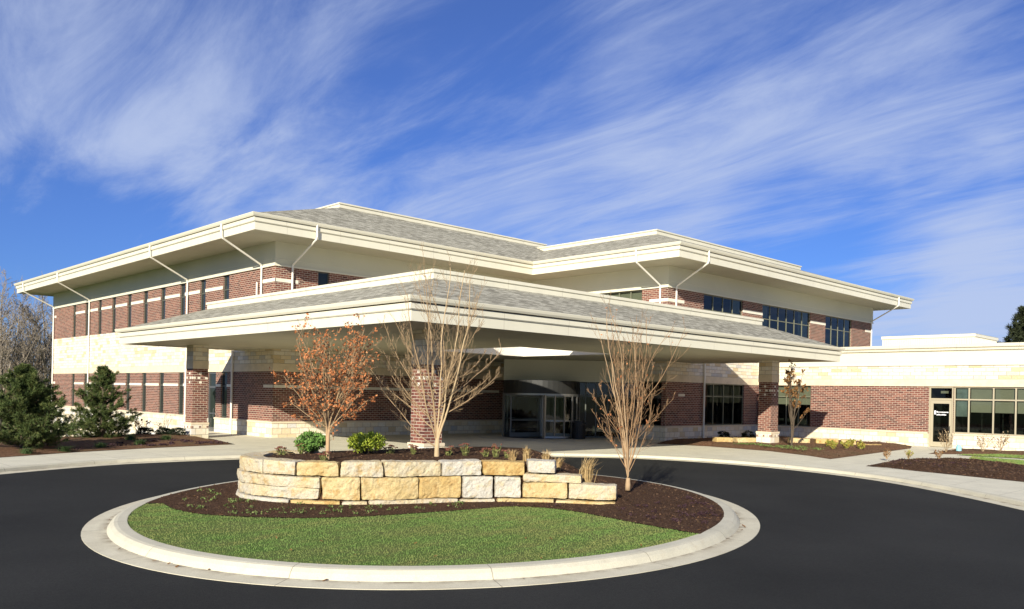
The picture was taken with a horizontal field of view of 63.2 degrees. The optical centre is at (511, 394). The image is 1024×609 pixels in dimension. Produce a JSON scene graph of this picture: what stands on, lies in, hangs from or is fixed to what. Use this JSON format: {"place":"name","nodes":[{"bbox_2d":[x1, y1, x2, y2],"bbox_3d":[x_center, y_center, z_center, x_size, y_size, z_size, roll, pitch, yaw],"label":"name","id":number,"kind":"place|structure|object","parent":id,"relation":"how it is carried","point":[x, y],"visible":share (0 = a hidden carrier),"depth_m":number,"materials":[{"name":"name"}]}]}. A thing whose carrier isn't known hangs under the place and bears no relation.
{"place":"outdoors","nodes":[
{"label":"outdoors","id":0,"kind":"place"},
{"bbox_2d":[0,420,231,457],"bbox_3d":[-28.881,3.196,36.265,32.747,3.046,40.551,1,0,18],"label":"mulch bed","id":1,"kind":"object","parent":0,"point":[6,450],"visible":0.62,"depth_m":34.66,"materials":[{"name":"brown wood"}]},
{"bbox_2d":[0,309,51,398],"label":"bare tree","id":2,"kind":"object","parent":1,"relation":"on","point":[16,360],"visible":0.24,"depth_m":84.24,"materials":[{"name":"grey plant"}]},
{"bbox_2d":[0,333,51,426],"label":"scrub woods","id":3,"kind":"object","parent":1,"relation":"on","point":[5,370],"visible":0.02,"depth_m":85.58,"materials":[{"name":"plant"}]},
{"bbox_2d":[0,269,52,425],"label":"bare tree","id":4,"kind":"object","parent":1,"relation":"on","point":[3,357],"visible":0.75,"depth_m":77.92,"materials":[{"name":"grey plant"}]},
{"bbox_2d":[2,294,52,374],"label":"bare tree","id":5,"kind":"object","parent":1,"relation":"on","point":[48,325],"visible":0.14,"depth_m":101.86,"materials":[{"name":"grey plant"}]},
{"bbox_2d":[0,269,57,385],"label":"bare tree","id":6,"kind":"object","parent":1,"relation":"on","point":[39,327],"visible":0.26,"depth_m":81.39,"materials":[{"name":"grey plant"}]},
{"bbox_2d":[17,447,41,453],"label":"grass tuft","id":7,"kind":"object","parent":1,"relation":"on","point":[29,450],"visible":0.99,"depth_m":29.54,"materials":[{"name":"green plant"}]},
{"bbox_2d":[0,362,90,455],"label":"pine tree","id":8,"kind":"object","parent":1,"relation":"on","point":[24,411],"visible":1,"depth_m":30.91,"materials":[{"name":"green plant"}]},
{"bbox_2d":[54,445,72,451],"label":"grass tuft","id":9,"kind":"object","parent":1,"relation":"on","point":[64,448],"visible":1,"depth_m":30.91,"materials":[{"name":"green plant"}]},
{"bbox_2d":[91,442,107,447],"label":"grass tuft","id":10,"kind":"object","parent":1,"relation":"on","point":[101,445],"visible":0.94,"depth_m":32.81,"materials":[{"name":"green plant"}]},
{"bbox_2d":[59,365,143,437],"bbox_3d":[-18.713,0.487,37.653,3.951,3.748,3.671,1,0,-44],"label":"pine tree","id":11,"kind":"object","parent":1,"relation":"on","point":[96,398],"visible":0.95,"depth_m":37.72,"materials":[{"name":"green plant"}]},
{"bbox_2d":[122,434,138,439],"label":"grass tuft","id":12,"kind":"object","parent":1,"relation":"on","point":[129,437],"visible":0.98,"depth_m":36.94,"materials":[{"name":"green plant"}]},
{"bbox_2d":[133,439,146,444],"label":"grass tuft","id":13,"kind":"object","parent":1,"relation":"on","point":[137,442],"visible":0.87,"depth_m":34.81,"materials":[{"name":"green plant"}]},
{"bbox_2d":[132,416,151,428],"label":"deciduous shrub","id":14,"kind":"object","parent":1,"relation":"on","point":[138,423],"visible":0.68,"depth_m":41.52,"materials":[{"name":"green plant"}]},
{"bbox_2d":[135,426,153,433],"bbox_3d":[-17.952,1.808,40.609,0.931,0.568,0.902,1,0,-44],"label":"evergreen ball","id":15,"kind":"object","parent":1,"relation":"on","point":[142,430],"visible":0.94,"depth_m":40.47,"materials":[{"name":"green plant"}]},
{"bbox_2d":[153,426,170,433],"bbox_3d":[-17.140,1.822,40.905,0.956,0.577,0.928,1,0,-44],"label":"evergreen ball","id":16,"kind":"object","parent":1,"relation":"on","point":[161,430],"visible":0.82,"depth_m":40.69,"materials":[{"name":"green plant"}]},
{"bbox_2d":[154,411,175,431],"bbox_3d":[-18.011,1.467,43.214,1.024,1.227,0.713,1,0,-2],"label":"deciduous shrub","id":17,"kind":"object","parent":1,"relation":"on","point":[164,421],"visible":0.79,"depth_m":43.16,"materials":[{"name":"green plant"}]},
{"bbox_2d":[159,435,170,439],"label":"grass tuft","id":18,"kind":"object","parent":1,"relation":"on","point":[166,437],"visible":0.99,"depth_m":37.81,"materials":[{"name":"green plant"}]},
{"bbox_2d":[167,427,185,434],"bbox_3d":[-16.333,1.851,40.678,0.931,0.550,0.912,1,0,5],"label":"evergreen ball","id":19,"kind":"object","parent":1,"relation":"on","point":[173,431],"visible":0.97,"depth_m":40.61,"materials":[{"name":"green plant"}]},
{"bbox_2d":[14,202,913,440],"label":"office building","id":20,"kind":"structure","parent":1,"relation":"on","point":[97,302],"depth_m":50.44,"materials":[{"name":"stone"}]},
{"bbox_2d":[72,374,74,405],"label":"window","id":21,"kind":"structure","parent":20,"relation":"in","point":[73,374],"depth_m":66.55,"materials":[{"name":"grey glass"}]},
{"bbox_2d":[74,305,75,336],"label":"window","id":22,"kind":"structure","parent":20,"relation":"in","point":[75,305],"depth_m":66.49,"materials":[{"name":"grey glass"}]},
{"bbox_2d":[86,303,88,335],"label":"window","id":23,"kind":"structure","parent":20,"relation":"in","point":[87,304],"depth_m":64.39,"materials":[{"name":"grey glass"}]},
{"bbox_2d":[99,300,101,333],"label":"window","id":24,"kind":"structure","parent":20,"relation":"in","point":[100,302],"depth_m":62.26,"materials":[{"name":"grey glass"}]},
{"bbox_2d":[113,298,115,332],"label":"window","id":25,"kind":"structure","parent":20,"relation":"in","point":[114,299],"depth_m":60.12,"materials":[{"name":"grey glass"}]},
{"bbox_2d":[126,373,129,409],"bbox_3d":[-26.570,-0.203,57.798,0.070,2.600,0.780,1,0,-44],"label":"window","id":26,"kind":"structure","parent":20,"relation":"in","point":[128,374],"depth_m":57.93,"materials":[{"name":"grey glass"}]},
{"bbox_2d":[128,294,131,326],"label":"window","id":27,"kind":"structure","parent":20,"relation":"in","point":[130,296],"depth_m":57.96,"materials":[{"name":"grey glass"}]},
{"bbox_2d":[142,373,145,411],"bbox_3d":[-24.517,-0.160,55.681,0.070,2.600,0.780,1,0,-44],"label":"window","id":28,"kind":"structure","parent":20,"relation":"in","point":[144,374],"depth_m":55.80,"materials":[{"name":"grey glass"}]},
{"bbox_2d":[144,291,147,323],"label":"window","id":29,"kind":"structure","parent":20,"relation":"in","point":[146,293],"depth_m":55.80,"materials":[{"name":"grey glass"}]},
{"bbox_2d":[160,373,163,412],"bbox_3d":[-22.463,-0.117,53.564,0.070,2.600,0.780,1,0,-44],"label":"window","id":30,"kind":"structure","parent":20,"relation":"in","point":[161,374],"depth_m":53.70,"materials":[{"name":"grey glass"}]},
{"bbox_2d":[162,288,165,318],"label":"window","id":31,"kind":"structure","parent":20,"relation":"in","point":[163,289],"depth_m":53.70,"materials":[{"name":"grey glass"}]},
{"bbox_2d":[179,372,183,414],"bbox_3d":[-20.339,-0.073,51.375,0.070,2.600,0.780,1,0,-44],"label":"window","id":32,"kind":"structure","parent":20,"relation":"in","point":[181,373],"depth_m":51.49,"materials":[{"name":"grey glass"}]},
{"bbox_2d":[181,284,184,314],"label":"window","id":33,"kind":"structure","parent":20,"relation":"in","point":[183,285],"depth_m":51.50,"materials":[{"name":"clear glass"}]},
{"bbox_2d":[201,280,205,310],"bbox_3d":[-18.207,-5.505,49.293,0.070,2.550,0.780,1,0,-44],"label":"window","id":34,"kind":"structure","parent":20,"relation":"in","point":[203,294],"depth_m":49.41,"materials":[{"name":"grey glass"}]},
{"bbox_2d":[208,372,215,430],"bbox_3d":[-17.351,0.399,48.208,0.197,3.400,1.040,1,0,-44],"label":"door","id":35,"kind":"structure","parent":20,"relation":"in","point":[212,375],"depth_m":48.35,"materials":[{"name":"grey glass"}]},
{"bbox_2d":[222,372,226,417],"bbox_3d":[-16.197,0.013,47.104,0.070,2.600,0.780,1,0,-44],"label":"window","id":36,"kind":"structure","parent":20,"relation":"in","point":[224,379],"depth_m":47.20,"materials":[{"name":"grey glass"}]},
{"bbox_2d":[224,275,228,299],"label":"window","id":37,"kind":"structure","parent":20,"relation":"in","point":[226,283],"depth_m":47.23,"materials":[{"name":"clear glass"}]},
{"bbox_2d":[318,272,328,285],"bbox_3d":[-10.255,-5.414,45.033,0.690,2.400,0.070,1,0,-44],"label":"window","id":38,"kind":"structure","parent":20,"relation":"in","point":[323,278],"depth_m":45.03,"materials":[{"name":"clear glass"}]},
{"bbox_2d":[502,380,579,438],"bbox_3d":[1.733,0.847,49.450,4.600,3.322,4.606,1,0,-44],"label":"revolving door","id":39,"kind":"structure","parent":20,"relation":"in","point":[512,389],"depth_m":48.11,"materials":[{"name":"grey metal"}]},
{"bbox_2d":[504,382,635,437],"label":"window","id":40,"kind":"structure","parent":20,"relation":"in","point":[526,407],"depth_m":53.34,"materials":[{"name":"black glass"}]},
{"bbox_2d":[603,290,641,299],"bbox_3d":[6.584,-5.064,50.883,0.166,2.392,3.542,1,0,-44],"label":"window","id":41,"kind":"structure","parent":20,"relation":"in","point":[637,294],"depth_m":50.39,"materials":[{"name":"clear glass"}]},
{"bbox_2d":[639,381,661,425],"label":"window","id":42,"kind":"structure","parent":20,"relation":"in","point":[656,399],"depth_m":50.35,"materials":[{"name":"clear glass"}]},
{"bbox_2d":[704,294,741,315],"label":"window","id":43,"kind":"structure","parent":20,"relation":"in","point":[711,303],"depth_m":53.96,"materials":[{"name":"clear glass"}]},
{"bbox_2d":[705,383,742,424],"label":"window","id":44,"kind":"structure","parent":20,"relation":"in","point":[723,402],"depth_m":55.02,"materials":[{"name":"black glass"}]},
{"bbox_2d":[762,305,809,338],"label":"window","id":45,"kind":"structure","parent":20,"relation":"in","point":[795,322],"depth_m":60.37,"materials":[{"name":"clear glass"}]},
{"bbox_2d":[825,316,850,346],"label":"window","id":46,"kind":"structure","parent":20,"relation":"in","point":[837,330],"depth_m":65.44,"materials":[{"name":"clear glass"}]},
{"bbox_2d":[757,342,1023,450],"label":"single storey wing","id":47,"kind":"structure","parent":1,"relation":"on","point":[893,394],"depth_m":48.38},
{"bbox_2d":[778,385,810,426],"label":"window","id":48,"kind":"structure","parent":47,"relation":"in","point":[783,404],"depth_m":55.25,"materials":[{"name":"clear glass"}]},
{"bbox_2d":[881,333,998,345],"bbox_3d":[30.300,-3.231,59.051,4.900,1.680,6.200,1,0,-44],"label":"rooftop screen","id":49,"kind":"object","parent":47,"relation":"on","point":[972,338],"visible":0.49,"depth_m":57.16,"materials":[{"name":"beige metal"}]},
{"bbox_2d":[930,400,951,446],"bbox_3d":[24.304,1.636,47.185,0.146,2.640,1.125,1,0,-44],"label":"door","id":50,"kind":"structure","parent":47,"relation":"in","point":[937,444],"depth_m":47.28,"materials":[{"name":"beige metal"}]},
{"bbox_2d":[953,387,1023,435],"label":"window","id":51,"kind":"structure","parent":47,"relation":"in","point":[987,410],"depth_m":46.20,"materials":[{"name":"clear glass"}]},
{"bbox_2d":[997,304,1023,342],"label":"spruce tree","id":52,"kind":"object","parent":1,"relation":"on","point":[1016,332],"visible":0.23,"depth_m":99.75,"materials":[{"name":"green plant"}]},
{"bbox_2d":[127,503,696,565],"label":"lawn","id":53,"kind":"structure","parent":0,"point":[407,548],"depth_m":13.91,"materials":[{"name":"plant"}]},
{"bbox_2d":[0,457,1023,608],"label":"road","id":54,"kind":"structure","parent":0,"point":[823,541],"depth_m":13.44,"materials":[{"name":"black asphalt"}]},
{"bbox_2d":[81,495,759,589],"bbox_3d":[-1.491,2.576,19.419,16.125,0.048,15.035,1,0,-44],"label":"island gutter","id":55,"kind":"object","parent":54,"relation":"on","point":[94,537],"visible":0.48,"depth_m":12.10,"materials":[{"name":"beige concrete"}]},
{"bbox_2d":[106,474,739,581],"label":"island kerb","id":56,"kind":"structure","parent":54,"relation":"on","point":[120,532],"depth_m":12.06,"materials":[{"name":"concrete"}]},
{"bbox_2d":[147,447,723,533],"bbox_3d":[-1.333,1.973,21.279,12.504,0.865,11.872,1,0,4],"label":"mulch bed","id":57,"kind":"object","parent":56,"relation":"on","point":[222,501],"visible":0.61,"depth_m":18.00,"materials":[{"name":"brown wood"}]},
{"bbox_2d":[274,446,289,454],"bbox_3d":[-5.564,1.368,20.125,0.360,0.261,0.297,1,0,-15],"label":"sedum","id":58,"kind":"object","parent":57,"relation":"on","point":[279,449],"visible":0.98,"depth_m":20.08,"materials":[{"name":"plant"}]},
{"bbox_2d":[295,443,306,453],"bbox_3d":[-5.212,1.351,20.578,0.303,0.306,0.267,1,0,-7],"label":"sedum","id":59,"kind":"object","parent":57,"relation":"on","point":[300,452],"visible":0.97,"depth_m":20.55,"materials":[{"name":"green plant"}]},
{"bbox_2d":[293,429,325,453],"bbox_3d":[-5.039,1.207,20.760,0.873,0.705,0.923,1,0,-44],"label":"round shrub","id":60,"kind":"object","parent":57,"relation":"on","point":[312,440],"visible":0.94,"depth_m":20.61,"materials":[{"name":"green plant"}]},
{"bbox_2d":[180,488,464,514],"bbox_3d":[-4.601,2.272,17.339,6.786,0.142,3.360,1,0,16],"label":"ground cover","id":61,"kind":"object","parent":57,"relation":"on","point":[331,506],"visible":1,"depth_m":16.91,"materials":[{"name":"brown plant"}]},
{"bbox_2d":[316,451,330,460],"bbox_3d":[-4.187,1.384,18.545,0.264,0.284,0.357,1,0,-44],"label":"sedum","id":62,"kind":"object","parent":57,"relation":"on","point":[323,457],"visible":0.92,"depth_m":18.52,"materials":[{"name":"green plant"}]},
{"bbox_2d":[269,313,381,458],"bbox_3d":[-4.079,-0.119,19.027,2.670,3.569,2.000,1,0,-44],"label":"young tree","id":63,"kind":"object","parent":57,"relation":"on","point":[347,383],"visible":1,"depth_m":18.98,"materials":[{"name":"orange plant"}]},
{"bbox_2d":[346,430,388,453],"bbox_3d":[-3.664,1.242,21.107,1.069,0.697,1.082,1,0,-44],"label":"round shrub","id":64,"kind":"object","parent":57,"relation":"on","point":[364,443],"visible":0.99,"depth_m":20.91,"materials":[{"name":"green plant"}]},
{"bbox_2d":[383,445,397,453],"bbox_3d":[-3.116,1.409,21.290,0.370,0.281,0.254,1,0,-44],"label":"sedum","id":65,"kind":"object","parent":57,"relation":"on","point":[389,449],"visible":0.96,"depth_m":21.30,"materials":[{"name":"green plant"}]},
{"bbox_2d":[408,444,418,453],"bbox_3d":[-2.519,1.408,21.183,0.239,0.305,0.361,1,0,6],"label":"sedum","id":66,"kind":"object","parent":57,"relation":"on","point":[413,448],"visible":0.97,"depth_m":21.14,"materials":[{"name":"green plant"}]},
{"bbox_2d":[236,450,616,507],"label":"retaining wall","id":67,"kind":"structure","parent":57,"relation":"on","point":[402,483],"depth_m":18.09,"materials":[{"name":"beige stone"}]},
{"bbox_2d":[365,245,503,456],"bbox_3d":[-1.792,-0.953,20.572,3.313,5.371,2.244,1,0,-20],"label":"young tree","id":68,"kind":"object","parent":57,"relation":"on","point":[437,433],"visible":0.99,"depth_m":20.54,"materials":[{"name":"beige plant"}]},
{"bbox_2d":[443,446,452,455],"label":"sedum","id":69,"kind":"object","parent":57,"relation":"on","point":[449,452],"visible":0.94,"depth_m":20.98,"materials":[{"name":"green plant"}]},
{"bbox_2d":[459,443,471,455],"bbox_3d":[-1.189,1.402,21.080,0.291,0.372,0.309,1,0,35],"label":"sedum","id":70,"kind":"object","parent":57,"relation":"on","point":[465,451],"visible":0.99,"depth_m":21.08,"materials":[{"name":"green plant"}]},
{"bbox_2d":[479,448,490,456],"bbox_3d":[-0.710,1.458,20.884,0.314,0.280,0.300,1,0,-44],"label":"sedum","id":71,"kind":"object","parent":57,"relation":"on","point":[485,454],"visible":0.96,"depth_m":20.88,"materials":[{"name":"green plant"}]},
{"bbox_2d":[490,444,501,456],"bbox_3d":[-0.401,1.409,20.783,0.317,0.389,0.272,1,0,2],"label":"sedum","id":72,"kind":"object","parent":57,"relation":"on","point":[495,450],"visible":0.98,"depth_m":20.73,"materials":[{"name":"green plant"}]},
{"bbox_2d":[522,446,533,460],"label":"ornamental grass","id":73,"kind":"object","parent":57,"relation":"on","point":[526,454],"depth_m":19.70,"materials":[{"name":"plant"}]},
{"bbox_2d":[540,449,552,459],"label":"ornamental grass","id":74,"kind":"object","parent":57,"relation":"on","point":[546,455],"depth_m":19.72,"materials":[{"name":"plant"}]},
{"bbox_2d":[555,456,564,470],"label":"ornamental grass","id":75,"kind":"object","parent":57,"relation":"on","point":[558,463],"depth_m":19.65,"materials":[{"name":"plant"}]},
{"bbox_2d":[579,457,599,482],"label":"ornamental grass","id":76,"kind":"object","parent":57,"relation":"on","point":[587,473],"depth_m":19.23,"materials":[{"name":"plant"}]},
{"bbox_2d":[502,496,721,523],"bbox_3d":[2.781,2.432,17.590,5.165,0.145,3.561,1,0,-26],"label":"ground cover","id":77,"kind":"object","parent":57,"relation":"on","point":[698,513],"visible":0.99,"depth_m":17.57,"materials":[{"name":"brown plant"}]},
{"bbox_2d":[587,293,689,490],"bbox_3d":[3.099,-0.087,20.916,2.422,5.003,1.801,1,0,-22],"label":"young tree","id":78,"kind":"object","parent":57,"relation":"on","point":[626,442],"visible":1,"depth_m":20.95,"materials":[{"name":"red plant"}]},
{"bbox_2d":[0,452,1023,505],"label":"kerb","id":79,"kind":"structure","parent":54,"relation":"on","point":[870,475],"depth_m":28.78,"materials":[{"name":"concrete"}]},
{"bbox_2d":[0,456,1023,509],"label":"gutter","id":80,"kind":"object","parent":54,"relation":"on","point":[1015,506],"visible":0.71,"depth_m":27.52,"materials":[{"name":"beige concrete"}]},
{"bbox_2d":[0,430,1023,499],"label":"pavement","id":81,"kind":"structure","parent":0,"point":[242,444],"depth_m":36.36,"materials":[{"name":"concrete"}]},
{"bbox_2d":[115,268,844,448],"bbox_3d":[-1.087,-0.823,42.029,28.220,7.200,23.780,1,0,-44],"label":"entrance canopy","id":82,"kind":"object","parent":81,"relation":"on","point":[526,321],"visible":0.83,"depth_m":33.46,"materials":[{"name":"metal"}]},
{"bbox_2d":[572,421,585,438],"bbox_3d":[3.843,2.045,47.886,0.800,1.010,0.800,1,0,-44],"label":"trash bin","id":83,"kind":"object","parent":81,"relation":"on","point":[578,429],"visible":1,"depth_m":47.59,"materials":[{"name":"black plastic"}]},
{"bbox_2d":[649,436,911,458],"bbox_3d":[14.926,2.691,45.399,15.700,0.235,12.320,1,0,-44],"label":"mulch bed","id":84,"kind":"object","parent":81,"relation":"on","point":[814,453],"visible":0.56,"depth_m":42.63,"materials":[{"name":"brown wood"}]},
{"bbox_2d":[717,431,730,436],"bbox_3d":[12.024,2.339,47.313,0.822,0.594,0.780,1,0,-44],"label":"evergreen ball","id":85,"kind":"object","parent":84,"relation":"on","point":[725,434],"visible":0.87,"depth_m":47.19,"materials":[{"name":"green plant"}]},
{"bbox_2d":[712,437,755,441],"bbox_3d":[12.420,2.523,45.265,3.156,0.420,0.611,1,0,-15],"label":"stone edging","id":86,"kind":"object","parent":84,"relation":"on","point":[728,439],"visible":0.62,"depth_m":44.94,"materials":[{"name":"beige stone"}]},
{"bbox_2d":[742,430,755,437],"bbox_3d":[13.667,2.351,48.218,0.807,0.638,0.815,1,0,-44],"label":"evergreen ball","id":87,"kind":"object","parent":84,"relation":"on","point":[745,434],"visible":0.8,"depth_m":48.12,"materials":[{"name":"green plant"}]},
{"bbox_2d":[737,442,823,449],"bbox_3d":[13.488,2.550,41.271,2.374,0.134,5.099,1,0,-24],"label":"ground cover","id":88,"kind":"object","parent":84,"relation":"on","point":[787,446],"visible":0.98,"depth_m":41.09,"materials":[{"name":"green plant"}]},
{"bbox_2d":[780,359,810,446],"bbox_3d":[14.229,0.536,41.624,1.561,4.620,1.142,1,0,-28],"label":"young tree","id":89,"kind":"object","parent":84,"relation":"on","point":[793,403],"visible":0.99,"depth_m":41.44,"materials":[{"name":"brown plant"}]},
{"bbox_2d":[830,441,837,448],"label":"perennial","id":90,"kind":"object","parent":84,"relation":"on","point":[833,445],"visible":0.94,"depth_m":40.33,"materials":[{"name":"yellow plant"}]},
{"bbox_2d":[787,438,881,444],"bbox_3d":[17.589,2.622,45.432,4.876,0.440,0.742,1,0,12],"label":"stone edging","id":91,"kind":"object","parent":84,"relation":"on","point":[806,440],"visible":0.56,"depth_m":45.39,"materials":[{"name":"beige stone"}]},
{"bbox_2d":[840,441,849,448],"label":"perennial","id":92,"kind":"object","parent":84,"relation":"on","point":[845,444],"visible":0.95,"depth_m":40.94,"materials":[{"name":"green plant"}]},
{"bbox_2d":[857,440,864,448],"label":"perennial","id":93,"kind":"object","parent":84,"relation":"on","point":[861,445],"visible":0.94,"depth_m":41.39,"materials":[{"name":"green plant"}]},
{"bbox_2d":[867,457,1023,481],"bbox_3d":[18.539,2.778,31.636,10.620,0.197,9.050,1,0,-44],"label":"mulch bed","id":94,"kind":"object","parent":81,"relation":"on","point":[988,472],"visible":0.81,"depth_m":30.69,"materials":[{"name":"brown wood"}]},
{"bbox_2d":[883,448,890,458],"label":"shrub","id":95,"kind":"object","parent":94,"relation":"on","point":[887,454],"visible":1,"depth_m":35.19,"materials":[{"name":"beige plant"}]},
{"bbox_2d":[904,450,913,458],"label":"shrub","id":96,"kind":"object","parent":94,"relation":"on","point":[908,455],"visible":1,"depth_m":35.57,"materials":[{"name":"beige plant"}]},
{"bbox_2d":[888,458,967,466],"bbox_3d":[16.283,2.607,32.223,4.304,0.118,3.014,1,0,-44],"label":"ground cover","id":97,"kind":"object","parent":94,"relation":"on","point":[927,463],"visible":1,"depth_m":32.13,"materials":[{"name":"green plant"}]},
{"bbox_2d":[929,448,1023,455],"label":"mulch bed","id":98,"kind":"object","parent":81,"relation":"on","point":[975,451],"visible":0.88,"depth_m":41.92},
{"bbox_2d":[938,430,954,451],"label":"deciduous shrub","id":99,"kind":"object","parent":98,"relation":"on","point":[951,442],"visible":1,"depth_m":41.80,"materials":[{"name":"beige plant"}]},
{"bbox_2d":[977,434,994,450],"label":"deciduous shrub","id":100,"kind":"object","parent":98,"relation":"on","point":[980,442],"visible":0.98,"depth_m":42.38,"materials":[{"name":"beige plant"}]},
{"bbox_2d":[989,431,1009,450],"bbox_3d":[25.173,2.420,42.834,1.137,1.123,0.928,1,0,-44],"label":"deciduous shrub","id":101,"kind":"object","parent":98,"relation":"on","point":[1005,440],"visible":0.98,"depth_m":42.88,"materials":[{"name":"beige plant"}]},
{"bbox_2d":[0,0,1023,386],"label":"sky","id":102,"kind":"structure","parent":0,"point":[874,144],"materials":[{"name":"blue"}]},
{"bbox_2d":[507,449,518,460],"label":"ornamental grass","id":103,"kind":"object","parent":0,"point":[512,455],"depth_m":19.85,"materials":[{"name":"plant"}]},
{"bbox_2d":[957,453,1023,457],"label":"grass","id":104,"kind":"structure","parent":0,"point":[1002,455],"depth_m":39.71,"materials":[{"name":"green plant"}]},
{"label":"lawn","id":105,"kind":"structure","parent":0,"visible":0},
{"bbox_2d":[969,456,1023,464],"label":"grass","id":106,"kind":"structure","parent":105,"relation":"on","point":[1016,461],"depth_m":36.40,"materials":[{"name":"green plant"}]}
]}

